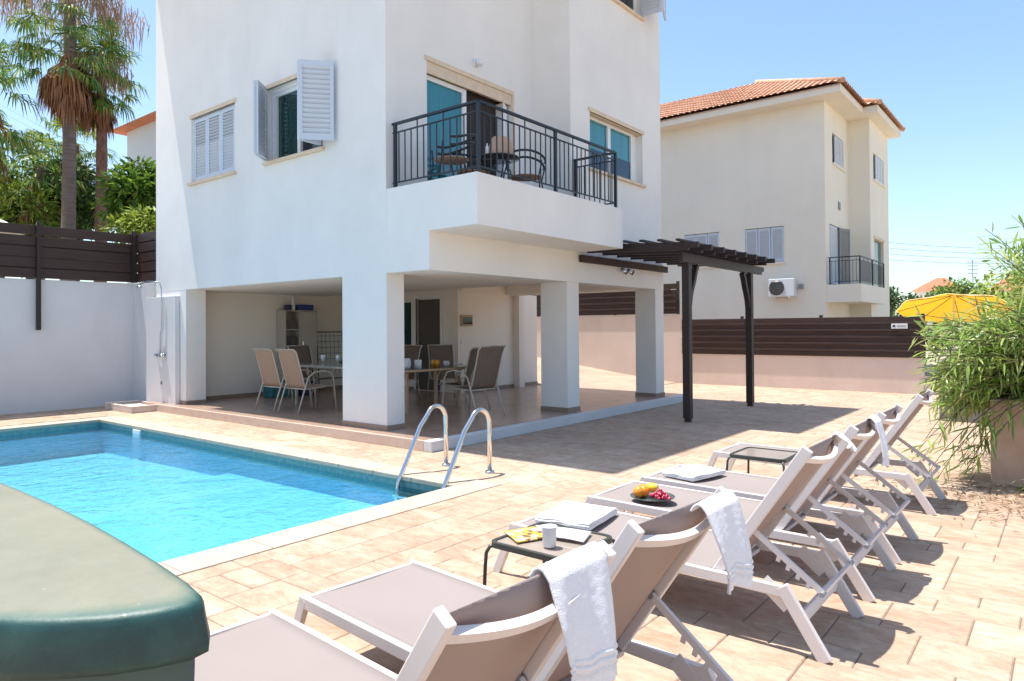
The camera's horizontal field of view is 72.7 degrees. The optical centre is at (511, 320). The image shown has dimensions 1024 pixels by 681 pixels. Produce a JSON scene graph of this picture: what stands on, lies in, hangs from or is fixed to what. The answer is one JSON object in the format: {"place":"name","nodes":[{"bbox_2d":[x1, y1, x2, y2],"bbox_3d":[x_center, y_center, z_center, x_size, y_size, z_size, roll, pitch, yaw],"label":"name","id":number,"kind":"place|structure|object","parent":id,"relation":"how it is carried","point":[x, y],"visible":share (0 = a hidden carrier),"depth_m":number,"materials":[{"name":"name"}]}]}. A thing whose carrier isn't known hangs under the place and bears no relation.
{"place":"outdoors","nodes":[
{"label":"outdoors","id":0,"kind":"place"},
{"bbox_2d":[0,104,111,168],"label":"power lines","id":1,"kind":"object","parent":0,"point":[32,128],"visible":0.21,"depth_m":44.94,"materials":[{"name":"grey metal"}]},
{"bbox_2d":[404,358,410,368],"bbox_3d":[-1.723,0.697,11.306,0.170,0.170,0.170,-1,-1,39],"label":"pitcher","id":2,"kind":"object","parent":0,"point":[407,363],"visible":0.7,"depth_m":11.24,"materials":[{"name":"white ceramic"}]},
{"bbox_2d":[0,372,1023,680],"bbox_3d":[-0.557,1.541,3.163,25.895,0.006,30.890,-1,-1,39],"label":"paving","id":3,"kind":"structure","parent":0,"point":[538,471],"depth_m":4.73,"materials":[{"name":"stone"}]},
{"bbox_2d":[0,219,24,234],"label":"parasol","id":4,"kind":"object","parent":3,"relation":"on","point":[9,233],"visible":0.18,"depth_m":14.59,"materials":[{"name":"white fabric"}]},
{"bbox_2d":[0,39,42,199],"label":"fan palm","id":5,"kind":"object","parent":3,"relation":"on","point":[13,138],"visible":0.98,"depth_m":18.53,"materials":[{"name":"plant"}]},
{"bbox_2d":[0,0,149,280],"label":"fan palm","id":6,"kind":"object","parent":3,"relation":"on","point":[65,86],"visible":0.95,"depth_m":19.87,"materials":[{"name":"plant"}]},
{"bbox_2d":[0,278,155,414],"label":"boundary wall","id":7,"kind":"structure","parent":3,"relation":"on","point":[84,346],"depth_m":13.49,"materials":[{"name":"white paint"}]},
{"bbox_2d":[0,222,132,329],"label":"board fence","id":8,"kind":"object","parent":7,"relation":"on","point":[39,258],"visible":1,"depth_m":13.35,"materials":[{"name":"brown wood"}]},
{"bbox_2d":[133,231,155,282],"bbox_3d":[-7.399,-1.315,14.056,0.990,1.060,0.120,-1,-1,39],"label":"board fence","id":9,"kind":"object","parent":7,"relation":"on","point":[144,258],"visible":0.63,"depth_m":14.10,"materials":[{"name":"brown wood"}]},
{"bbox_2d":[51,33,149,281],"bbox_3d":[-12.533,-3.432,21.117,2.637,10.515,3.068,-1,-1,39],"label":"fan palm","id":10,"kind":"object","parent":3,"relation":"on","point":[103,121],"visible":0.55,"depth_m":21.11,"materials":[{"name":"plant"}]},
{"bbox_2d":[0,483,209,680],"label":"storage box","id":11,"kind":"object","parent":3,"relation":"on","point":[81,599],"visible":1,"depth_m":1.27,"materials":[{"name":"plastic"}]},
{"bbox_2d":[105,280,179,413],"bbox_3d":[-7.023,0.458,13.204,1.520,2.471,0.715,-1,-1,39],"label":"outdoor shower","id":12,"kind":"object","parent":3,"relation":"on","point":[162,349],"visible":0.94,"depth_m":13.21,"materials":[{"name":"white paint"}]},
{"bbox_2d":[0,416,501,575],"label":"swimming pool","id":13,"kind":"structure","parent":3,"relation":"in","point":[183,557],"depth_m":7.80,"materials":[{"name":"liquid"}]},
{"bbox_2d":[0,426,420,552],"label":"pool water","id":14,"kind":"structure","parent":13,"relation":"in","point":[91,444],"depth_m":8.37,"materials":[{"name":"liquid"}]},
{"bbox_2d":[392,403,493,500],"bbox_3d":[-0.713,1.408,7.154,0.730,1.032,0.850,-1,-1,39],"label":"pool ladder","id":15,"kind":"object","parent":13,"relation":"attached to","point":[475,412],"visible":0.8,"depth_m":7.22,"materials":[{"name":"metal"}]},
{"bbox_2d":[194,540,615,680],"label":"sun lounger","id":16,"kind":"object","parent":3,"relation":"on","point":[512,632],"visible":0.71,"depth_m":1.78,"materials":[{"name":"fabric"}]},
{"bbox_2d":[529,541,617,680],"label":"bath towel","id":17,"kind":"object","parent":16,"relation":"hanging from","point":[586,616],"visible":1,"depth_m":1.65,"materials":[{"name":"fabric"}]},
{"bbox_2d":[294,486,733,680],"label":"sun lounger","id":18,"kind":"object","parent":3,"relation":"on","point":[389,611],"visible":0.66,"depth_m":2.59,"materials":[{"name":"fabric"}]},
{"bbox_2d":[690,489,753,594],"bbox_3d":[0.680,0.717,2.231,0.128,0.300,0.254,-1,-1,39],"label":"bath towel","id":19,"kind":"object","parent":18,"relation":"hanging from","point":[722,510],"visible":1,"depth_m":2.23,"materials":[{"name":"fabric"}]},
{"bbox_2d":[483,522,614,585],"bbox_3d":[0.207,1.326,3.561,0.509,0.425,0.543,-1,-1,39],"label":"side table","id":20,"kind":"object","parent":3,"relation":"on","point":[535,549],"visible":0.53,"depth_m":3.49,"materials":[{"name":"black metal"}]},
{"bbox_2d":[504,525,591,542],"bbox_3d":[0.184,1.105,3.617,0.461,0.017,0.287,0,-1,4],"label":"magazine","id":21,"kind":"object","parent":20,"relation":"on","point":[526,534],"visible":0.81,"depth_m":3.60,"materials":[{"name":"paper"}]},
{"bbox_2d":[541,524,556,547],"bbox_3d":[0.184,1.062,3.433,0.079,0.100,0.079,-1,-1,39],"label":"cup","id":22,"kind":"object","parent":20,"relation":"on","point":[549,534],"visible":1,"depth_m":3.40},
{"bbox_2d":[579,238,774,421],"bbox_3d":[3.200,0.151,12.572,2.006,2.935,4.128,-1,-1,39],"label":"pergola","id":23,"kind":"object","parent":3,"relation":"on","point":[689,257],"visible":0.98,"depth_m":11.67,"materials":[{"name":"brown wood"}]},
{"bbox_2d":[493,431,863,663],"bbox_3d":[0.844,1.069,3.949,1.961,0.966,0.650,-1,-1,39],"label":"sun lounger","id":24,"kind":"object","parent":3,"relation":"on","point":[781,497],"visible":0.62,"depth_m":3.45,"materials":[{"name":"beige metal"}]},
{"bbox_2d":[535,500,617,529],"bbox_3d":[0.404,1.205,4.321,0.358,0.049,0.442,-1,-1,31],"label":"folded towel","id":25,"kind":"object","parent":24,"relation":"on","point":[579,515],"visible":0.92,"depth_m":4.26,"materials":[{"name":"fabric"}]},
{"bbox_2d":[831,432,856,452],"bbox_3d":[1.693,0.622,3.550,0.125,0.095,0.089,-1,-1,39],"label":"bath towel","id":26,"kind":"object","parent":24,"relation":"hanging from","point":[842,436],"visible":0.98,"depth_m":3.53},
{"bbox_2d":[537,314,924,393],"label":"boundary wall","id":27,"kind":"structure","parent":3,"relation":"on","point":[607,342],"depth_m":17.73,"materials":[{"name":"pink paint"}]},
{"bbox_2d":[531,281,679,315],"bbox_3d":[-0.018,-0.556,22.387,11.600,0.890,0.120,-1,-1,39],"label":"board fence","id":28,"kind":"object","parent":27,"relation":"on","point":[612,303],"visible":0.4,"depth_m":19.92,"materials":[{"name":"brown wood"}]},
{"bbox_2d":[692,313,925,357],"bbox_3d":[6.791,0.363,16.929,5.670,0.980,0.120,-1,-1,39],"label":"board fence","id":29,"kind":"object","parent":27,"relation":"on","point":[854,336],"visible":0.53,"depth_m":16.55,"materials":[{"name":"brown wood"}]},
{"bbox_2d":[891,323,907,328],"bbox_3d":[8.575,0.117,15.410,0.320,0.115,0.022,-1,-1,39],"label":"fence sign","id":30,"kind":"object","parent":29,"relation":"attached to","point":[899,326],"visible":1,"depth_m":15.40,"materials":[{"name":"white plastic"}]},
{"bbox_2d":[585,414,896,601],"bbox_3d":[1.388,1.073,4.628,1.961,0.966,0.650,-1,-1,38],"label":"sun lounger","id":31,"kind":"object","parent":3,"relation":"on","point":[621,499],"visible":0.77,"depth_m":4.30,"materials":[{"name":"beige metal"}]},
{"bbox_2d":[630,491,674,502],"bbox_3d":[0.965,1.213,4.781,0.304,0.024,0.304,-1,-1,39],"label":"fruit plate","id":32,"kind":"object","parent":31,"relation":"on","point":[648,498],"visible":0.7,"depth_m":4.74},
{"bbox_2d":[633,486,643,496],"bbox_3d":[0.871,1.175,4.785,0.074,0.076,0.075,-1,-1,39],"label":"orange","id":33,"kind":"object","parent":32,"relation":"on","point":[638,491],"visible":1,"depth_m":4.76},
{"bbox_2d":[641,485,649,496],"bbox_3d":[0.909,1.173,4.800,0.078,0.080,0.079,-1,-1,39],"label":"orange","id":34,"kind":"object","parent":32,"relation":"on","point":[646,490],"visible":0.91,"depth_m":4.77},
{"bbox_2d":[646,483,657,491],"bbox_3d":[0.967,1.152,4.817,0.088,0.061,0.068,-1,-1,39],"label":"lemon","id":35,"kind":"object","parent":32,"relation":"on","point":[652,487],"visible":0.94,"depth_m":4.79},
{"bbox_2d":[649,483,670,500],"bbox_3d":[1.014,1.165,4.740,0.155,0.100,0.113,-1,-1,39],"label":"grape bunch","id":36,"kind":"object","parent":32,"relation":"on","point":[661,495],"visible":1,"depth_m":4.72,"materials":[{"name":"red plant"}]},
{"bbox_2d":[865,415,889,467],"bbox_3d":[2.203,0.730,4.189,0.126,0.303,0.168,-1,-1,39],"label":"bath towel","id":37,"kind":"object","parent":31,"relation":"hanging from","point":[877,421],"visible":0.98,"depth_m":4.16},
{"bbox_2d":[726,447,797,473],"bbox_3d":[2.161,1.339,5.936,0.509,0.425,0.543,-1,-1,39],"label":"side table","id":38,"kind":"object","parent":3,"relation":"on","point":[766,455],"visible":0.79,"depth_m":5.89,"materials":[{"name":"grey glass"}]},
{"bbox_2d":[626,403,918,563],"bbox_3d":[1.879,1.077,5.241,1.961,0.966,0.650,-1,-1,39],"label":"sun lounger","id":39,"kind":"object","parent":3,"relation":"on","point":[750,486],"visible":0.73,"depth_m":4.96,"materials":[{"name":"beige metal"}]},
{"bbox_2d":[662,464,725,481],"bbox_3d":[1.460,1.215,5.575,0.442,0.042,0.289,0,-1,-39],"label":"folded towel","id":40,"kind":"object","parent":39,"relation":"on","point":[694,472],"visible":1,"depth_m":5.52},
{"bbox_2d":[707,389,946,514],"bbox_3d":[2.772,1.083,6.357,1.961,0.966,0.650,-1,-1,38],"label":"sun lounger","id":41,"kind":"object","parent":3,"relation":"on","point":[872,460],"visible":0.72,"depth_m":5.83,"materials":[{"name":"beige metal"}]},
{"bbox_2d":[768,476,1023,535],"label":"leaf litter","id":42,"kind":"object","parent":3,"relation":"on","point":[994,498],"visible":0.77,"depth_m":6.04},
{"bbox_2d":[939,361,989,423],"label":"garden wall","id":43,"kind":"structure","parent":3,"relation":"on","point":[974,417],"depth_m":10.81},
{"bbox_2d":[990,395,1023,486],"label":"planter","id":44,"kind":"object","parent":3,"relation":"on","point":[1007,467],"visible":0.69,"depth_m":6.52,"materials":[{"name":"concrete"}]},
{"bbox_2d":[897,212,1023,494],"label":"narrow leaved bush","id":45,"kind":"object","parent":44,"relation":"in","point":[996,362],"visible":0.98,"depth_m":6.59,"materials":[{"name":"green plant"}]},
{"bbox_2d":[0,0,1023,316],"label":"sky","id":46,"kind":"structure","parent":0,"point":[951,72],"materials":[{"name":"blue"}]},
{"bbox_2d":[533,357,675,389],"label":"driveway","id":47,"kind":"structure","parent":0,"point":[592,378],"depth_m":18.46,"materials":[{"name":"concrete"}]},
{"bbox_2d":[925,333,964,372],"bbox_3d":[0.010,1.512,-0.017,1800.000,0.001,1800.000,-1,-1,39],"label":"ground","id":48,"kind":"structure","parent":0,"point":[929,364],"depth_m":31.12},
{"bbox_2d":[0,169,82,234],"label":"garden tree","id":49,"kind":"object","parent":48,"relation":"on","point":[6,202],"visible":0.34,"depth_m":20.79,"materials":[{"name":"green plant"}]},
{"bbox_2d":[0,156,85,277],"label":"garden tree","id":50,"kind":"object","parent":48,"relation":"on","point":[16,175],"visible":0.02,"depth_m":22.09,"materials":[{"name":"green plant"}]},
{"bbox_2d":[0,130,88,279],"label":"fan palm","id":51,"kind":"object","parent":48,"relation":"on","point":[39,171],"visible":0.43,"depth_m":20.86,"materials":[{"name":"plant"}]},
{"bbox_2d":[0,178,120,278],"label":"garden tree","id":52,"kind":"object","parent":48,"relation":"on","point":[53,205],"visible":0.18,"depth_m":20.92,"materials":[{"name":"green plant"}]},
{"bbox_2d":[6,142,128,280],"bbox_3d":[-14.693,-1.855,22.721,4.010,7.619,3.589,0,-1,-4],"label":"garden tree","id":53,"kind":"object","parent":48,"relation":"on","point":[91,189],"visible":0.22,"depth_m":21.94,"materials":[{"name":"green plant"}]},
{"bbox_2d":[21,115,117,280],"bbox_3d":[-14.596,-2.467,23.234,2.928,8.666,3.024,-1,-1,39],"label":"tree","id":54,"kind":"object","parent":48,"relation":"on","point":[57,128],"visible":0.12,"depth_m":23.06,"materials":[{"name":"plant"}]},
{"bbox_2d":[89,156,155,282],"bbox_3d":[-10.340,-1.333,19.125,2.450,6.441,2.375,-1,-1,39],"label":"garden tree","id":55,"kind":"object","parent":48,"relation":"on","point":[133,185],"visible":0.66,"depth_m":18.56,"materials":[{"name":"green plant"}]},
{"bbox_2d":[96,203,155,282],"bbox_3d":[-9.618,-0.586,18.412,2.064,4.922,2.325,-1,-1,18],"label":"garden shrub","id":56,"kind":"object","parent":48,"relation":"on","point":[146,223],"visible":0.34,"depth_m":17.84,"materials":[{"name":"green plant"}]},
{"bbox_2d":[111,111,155,283],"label":"house","id":57,"kind":"structure","parent":48,"relation":"on","point":[140,133],"depth_m":29.66,"materials":[{"name":"white paint"}]},
{"bbox_2d":[141,0,682,451],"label":"villa","id":58,"kind":"object","parent":48,"relation":"on","point":[297,141],"visible":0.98,"depth_m":11.44,"materials":[{"name":"white paint"}]},
{"bbox_2d":[187,98,236,185],"bbox_3d":[-5.273,-3.128,12.339,1.600,1.300,0.200,-1,-1,39],"label":"shuttered window","id":59,"kind":"structure","parent":58,"relation":"in","point":[214,133],"depth_m":12.34,"materials":[{"name":"paint"}]},
{"bbox_2d":[263,380,294,397],"bbox_3d":[-4.778,1.401,14.325,0.300,0.319,0.600,-1,-1,39],"label":"storage crate","id":60,"kind":"object","parent":58,"relation":"on","point":[270,392],"visible":0.39,"depth_m":14.12,"materials":[{"name":"teal plastic"}]},
{"bbox_2d":[253,348,312,411],"bbox_3d":[-3.980,1.001,12.066,0.586,1.065,0.836,-1,-1,39],"label":"garden chair","id":61,"kind":"object","parent":58,"relation":"on","point":[268,368],"visible":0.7,"depth_m":11.83,"materials":[{"name":"fabric"}]},
{"bbox_2d":[253,59,333,165],"bbox_3d":[-3.352,-3.160,10.568,1.893,1.300,0.601,-1,-1,39],"label":"open window","id":62,"kind":"structure","parent":58,"relation":"in","point":[302,111],"depth_m":10.75,"materials":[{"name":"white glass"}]},
{"bbox_2d":[276,310,316,391],"bbox_3d":[-4.660,0.673,15.118,0.370,1.791,0.790,-1,-1,39],"label":"cabinet","id":63,"kind":"object","parent":58,"relation":"on","point":[305,332],"visible":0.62,"depth_m":15.07,"materials":[{"name":"wood"}]},
{"bbox_2d":[284,305,291,309],"bbox_3d":[-4.807,-0.284,14.921,0.150,0.116,0.120,-1,-1,39],"label":"blue tub","id":64,"kind":"object","parent":63,"relation":"on","point":[287,307],"visible":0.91,"depth_m":14.87,"materials":[{"name":"blue plastic"}]},
{"bbox_2d":[286,320,296,328],"bbox_3d":[-4.806,0.078,14.963,0.250,0.200,0.250,-1,-1,39],"label":"shelf basket","id":65,"kind":"object","parent":63,"relation":"on","point":[291,324],"visible":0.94,"depth_m":14.88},
{"bbox_2d":[286,336,296,345],"bbox_3d":[-4.804,0.428,14.960,0.250,0.200,0.250,-1,-1,39],"label":"shelf basket","id":66,"kind":"object","parent":63,"relation":"on","point":[291,340],"visible":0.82,"depth_m":14.88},
{"bbox_2d":[290,296,294,309],"bbox_3d":[-4.731,-0.380,15.027,0.100,0.310,0.100,-1,-1,39],"label":"spray bottle","id":67,"kind":"object","parent":63,"relation":"on","point":[292,303],"visible":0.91,"depth_m":15.00,"materials":[{"name":"white plastic"}]},
{"bbox_2d":[295,305,313,310],"bbox_3d":[-4.567,-0.287,15.261,0.200,0.126,0.390,-1,-1,39],"label":"blue crate","id":68,"kind":"object","parent":63,"relation":"on","point":[305,307],"visible":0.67,"depth_m":15.16,"materials":[{"name":"plastic"}]},
{"bbox_2d":[275,349,336,414],"bbox_3d":[-3.452,0.993,11.669,0.586,1.065,0.836,-1,-1,39],"label":"garden chair","id":69,"kind":"object","parent":58,"relation":"on","point":[291,368],"visible":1,"depth_m":11.46,"materials":[{"name":"fabric"}]},
{"bbox_2d":[298,380,315,394],"bbox_3d":[-4.380,1.418,14.742,0.300,0.289,0.350,-1,-1,39],"label":"storage crate","id":70,"kind":"object","parent":58,"relation":"on","point":[300,392],"visible":0.34,"depth_m":14.60,"materials":[{"name":"blue plastic"}]},
{"bbox_2d":[287,345,334,400],"bbox_3d":[-4.012,1.021,13.841,0.836,1.065,0.586,-1,-1,39],"label":"garden chair","id":71,"kind":"object","parent":58,"relation":"on","point":[304,352],"visible":0.56,"depth_m":14.08,"materials":[{"name":"fabric"}]},
{"bbox_2d":[295,362,342,404],"bbox_3d":[-3.000,1.159,12.710,1.700,0.743,1.400,-1,-1,39],"label":"dining table","id":72,"kind":"object","parent":58,"relation":"on","point":[334,365],"visible":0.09,"depth_m":12.51,"materials":[{"name":"glass"}]},
{"bbox_2d":[317,331,342,390],"bbox_3d":[-4.112,0.907,15.806,0.124,1.332,0.724,-1,-1,39],"label":"drying rack","id":73,"kind":"object","parent":58,"relation":"on","point":[330,351],"visible":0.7,"depth_m":15.77,"materials":[{"name":"black metal"}]},
{"bbox_2d":[404,300,412,344],"bbox_3d":[-2.572,0.091,16.082,0.880,1.110,0.070,-1,-1,39],"label":"veranda window","id":74,"kind":"structure","parent":58,"relation":"in","point":[407,303],"depth_m":15.94,"materials":[{"name":"green glass"}]},
{"bbox_2d":[404,345,422,399],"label":"garden chair","id":75,"kind":"object","parent":58,"relation":"on","point":[412,352],"visible":0.32,"depth_m":13.61,"materials":[{"name":"fabric"}]},
{"bbox_2d":[413,295,442,390],"bbox_3d":[-1.837,0.494,15.472,0.900,2.100,0.100,-1,-1,39],"label":"back door","id":76,"kind":"structure","parent":58,"relation":"in","point":[430,311],"depth_m":15.54,"materials":[{"name":"wood"}]},
{"bbox_2d":[404,364,465,413],"bbox_3d":[-1.544,1.151,11.928,1.150,0.723,1.800,-1,-1,39],"label":"dining table","id":77,"kind":"object","parent":58,"relation":"on","point":[427,367],"visible":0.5,"depth_m":11.64,"materials":[{"name":"brown wood"}]},
{"bbox_2d":[414,360,421,367],"bbox_3d":[-1.555,0.714,11.516,0.120,0.140,0.120,-1,-1,39],"label":"cup","id":78,"kind":"object","parent":77,"relation":"on","point":[417,363],"visible":0.96,"depth_m":11.47,"materials":[{"name":"white ceramic"}]},
{"bbox_2d":[427,344,465,401],"bbox_3d":[-1.287,0.999,13.507,0.586,1.065,0.836,0,-1,-21],"label":"garden chair","id":79,"kind":"object","parent":58,"relation":"on","point":[441,353],"visible":0.66,"depth_m":13.79,"materials":[{"name":"fabric"}]},
{"bbox_2d":[429,133,475,180],"bbox_3d":[-0.783,-2.123,9.359,0.600,0.777,0.631,0,-1,-21],"label":"balcony chair","id":80,"kind":"object","parent":58,"relation":"on","point":[446,159],"visible":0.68,"depth_m":9.32,"materials":[{"name":"black metal"}]},
{"bbox_2d":[435,347,490,407],"bbox_3d":[-0.835,0.980,12.017,0.836,1.065,0.586,-1,-1,36],"label":"garden chair","id":81,"kind":"object","parent":58,"relation":"on","point":[471,361],"visible":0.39,"depth_m":11.73,"materials":[{"name":"fabric"}]},
{"bbox_2d":[424,55,513,180],"bbox_3d":[-0.686,-2.805,10.867,0.222,2.040,2.060,-1,-1,39],"label":"balcony door","id":82,"kind":"structure","parent":58,"relation":"in","point":[441,94],"depth_m":10.68,"materials":[{"name":"teal glass"}]},
{"bbox_2d":[441,345,505,418],"bbox_3d":[-0.599,0.941,11.027,0.895,1.118,0.627,-1,-1,43],"label":"garden chair","id":83,"kind":"object","parent":58,"relation":"on","point":[485,373],"visible":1,"depth_m":10.82,"materials":[{"name":"fabric"}]},
{"bbox_2d":[451,152,495,175],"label":"balcony chair","id":84,"kind":"object","parent":58,"relation":"on","point":[469,170],"visible":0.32,"depth_m":10.10,"materials":[{"name":"black metal"}]},
{"bbox_2d":[481,152,518,177],"bbox_3d":[-0.196,-2.003,9.714,0.620,0.547,0.620,-1,-1,39],"label":"balcony table","id":85,"kind":"object","parent":58,"relation":"on","point":[505,158],"visible":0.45,"depth_m":9.65,"materials":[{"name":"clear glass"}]},
{"bbox_2d":[489,136,512,153],"bbox_3d":[-0.149,-2.428,9.743,0.327,0.300,0.410,-1,-1,39],"label":"beach bag","id":86,"kind":"object","parent":85,"relation":"on","point":[499,143],"visible":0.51,"depth_m":9.61,"materials":[{"name":"beige fabric"}]},
{"bbox_2d":[506,149,546,187],"bbox_3d":[0.201,-2.118,10.427,0.631,0.778,0.601,0,-1,9],"label":"balcony chair","id":87,"kind":"object","parent":58,"relation":"on","point":[512,178],"visible":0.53,"depth_m":10.29,"materials":[{"name":"black metal"}]},
{"bbox_2d":[588,106,646,187],"bbox_3d":[1.891,-3.131,12.789,0.240,1.100,2.000,-1,-1,39],"label":"bay window","id":88,"kind":"structure","parent":58,"relation":"in","point":[608,134],"depth_m":12.92,"materials":[{"name":"teal glass"}]},
{"bbox_2d":[612,0,665,21],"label":"top window","id":89,"kind":"structure","parent":58,"relation":"in","point":[648,7],"depth_m":13.36,"materials":[{"name":"white glass"}]},
{"bbox_2d":[587,77,904,318],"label":"cream house","id":90,"kind":"structure","parent":48,"relation":"on","point":[790,176],"depth_m":24.27,"materials":[{"name":"paint"}]},
{"bbox_2d":[683,230,719,268],"bbox_3d":[6.891,-2.570,25.270,1.410,1.350,0.160,-1,-1,39],"label":"shuttered window","id":91,"kind":"structure","parent":90,"relation":"in","point":[709,237],"depth_m":25.18,"materials":[{"name":"paint"}]},
{"bbox_2d":[743,223,785,263],"bbox_3d":[8.651,-2.597,23.861,1.420,1.350,0.160,-1,-1,39],"label":"shuttered window","id":92,"kind":"structure","parent":90,"relation":"in","point":[762,241],"depth_m":23.80,"materials":[{"name":"paint"}]},
{"bbox_2d":[769,278,802,298],"bbox_3d":[9.127,-1.072,23.209,1.040,0.660,0.370,-1,-1,39],"label":"air conditioner","id":93,"kind":"object","parent":90,"relation":"attached to","point":[785,287],"visible":1,"depth_m":23.10,"materials":[{"name":"grey metal"}]},
{"bbox_2d":[832,135,845,172],"bbox_3d":[11.202,-5.783,23.988,0.180,1.090,1.600,-1,-1,39],"label":"shuttered window","id":94,"kind":"structure","parent":90,"relation":"in","point":[837,145],"depth_m":23.96,"materials":[{"name":"paint"}]},
{"bbox_2d":[873,156,885,188],"bbox_3d":[13.563,-5.543,25.812,0.180,1.020,1.900,-1,-1,39],"label":"shuttered window","id":95,"kind":"structure","parent":90,"relation":"in","point":[877,163],"depth_m":25.76,"materials":[{"name":"paint"}]},
{"bbox_2d":[874,236,884,286],"bbox_3d":[13.512,-2.129,25.705,0.150,1.850,1.700,-1,-1,39],"label":"bay door","id":96,"kind":"structure","parent":90,"relation":"in","point":[877,245],"depth_m":25.87,"materials":[{"name":"grey glass"}]},
{"bbox_2d":[889,286,903,312],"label":"tree","id":97,"kind":"object","parent":48,"relation":"on","point":[894,299],"visible":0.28,"depth_m":42.23,"materials":[{"name":"green plant"}]},
{"bbox_2d":[892,291,921,316],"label":"tree","id":98,"kind":"object","parent":48,"relation":"on","point":[909,296],"visible":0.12,"depth_m":43.78,"materials":[{"name":"green plant"}]},
{"bbox_2d":[913,278,966,332],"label":"house","id":99,"kind":"structure","parent":48,"relation":"on","point":[922,290],"depth_m":149.74,"materials":[{"name":"orange paint"}]},
{"bbox_2d":[920,285,959,349],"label":"tree","id":100,"kind":"object","parent":48,"relation":"on","point":[941,291],"visible":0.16,"depth_m":44.24,"materials":[{"name":"green plant"}]},
{"bbox_2d":[890,313,992,350],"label":"hedge","id":101,"kind":"object","parent":48,"relation":"on","point":[930,329],"visible":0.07,"depth_m":41.85,"materials":[{"name":"green plant"}]},
{"bbox_2d":[936,276,987,294],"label":"tree","id":102,"kind":"object","parent":48,"relation":"on","point":[964,286],"visible":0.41,"depth_m":44.49,"materials":[{"name":"green plant"}]},
{"bbox_2d":[967,260,977,292],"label":"utility pole","id":103,"kind":"object","parent":48,"relation":"on","point":[972,269],"visible":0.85,"depth_m":44.96,"materials":[{"name":"grey metal"}]},
{"bbox_2d":[889,242,1022,263],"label":"power lines","id":104,"kind":"object","parent":103,"relation":"attached to","point":[951,257],"visible":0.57,"depth_m":45.02,"materials":[{"name":"grey metal"}]},
{"bbox_2d":[968,271,1023,323],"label":"tree","id":105,"kind":"object","parent":48,"relation":"on","point":[992,291],"visible":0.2,"depth_m":25.40,"materials":[{"name":"green plant"}]},
{"bbox_2d":[982,244,1023,297],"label":"tree","id":106,"kind":"object","parent":48,"relation":"on","point":[1005,270],"visible":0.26,"depth_m":26.75,"materials":[{"name":"green plant"}]},
{"bbox_2d":[988,276,1023,323],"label":"house","id":107,"kind":"structure","parent":48,"relation":"on","point":[1004,280],"depth_m":146.50,"materials":[{"name":"orange paint"}]},
{"bbox_2d":[897,293,1015,351],"bbox_3d":[12.030,0.451,18.933,2.645,2.360,2.645,0,-1,-29],"label":"parasol","id":108,"kind":"object","parent":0,"point":[936,305],"visible":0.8,"depth_m":19.33,"materials":[{"name":"yellow fabric"}]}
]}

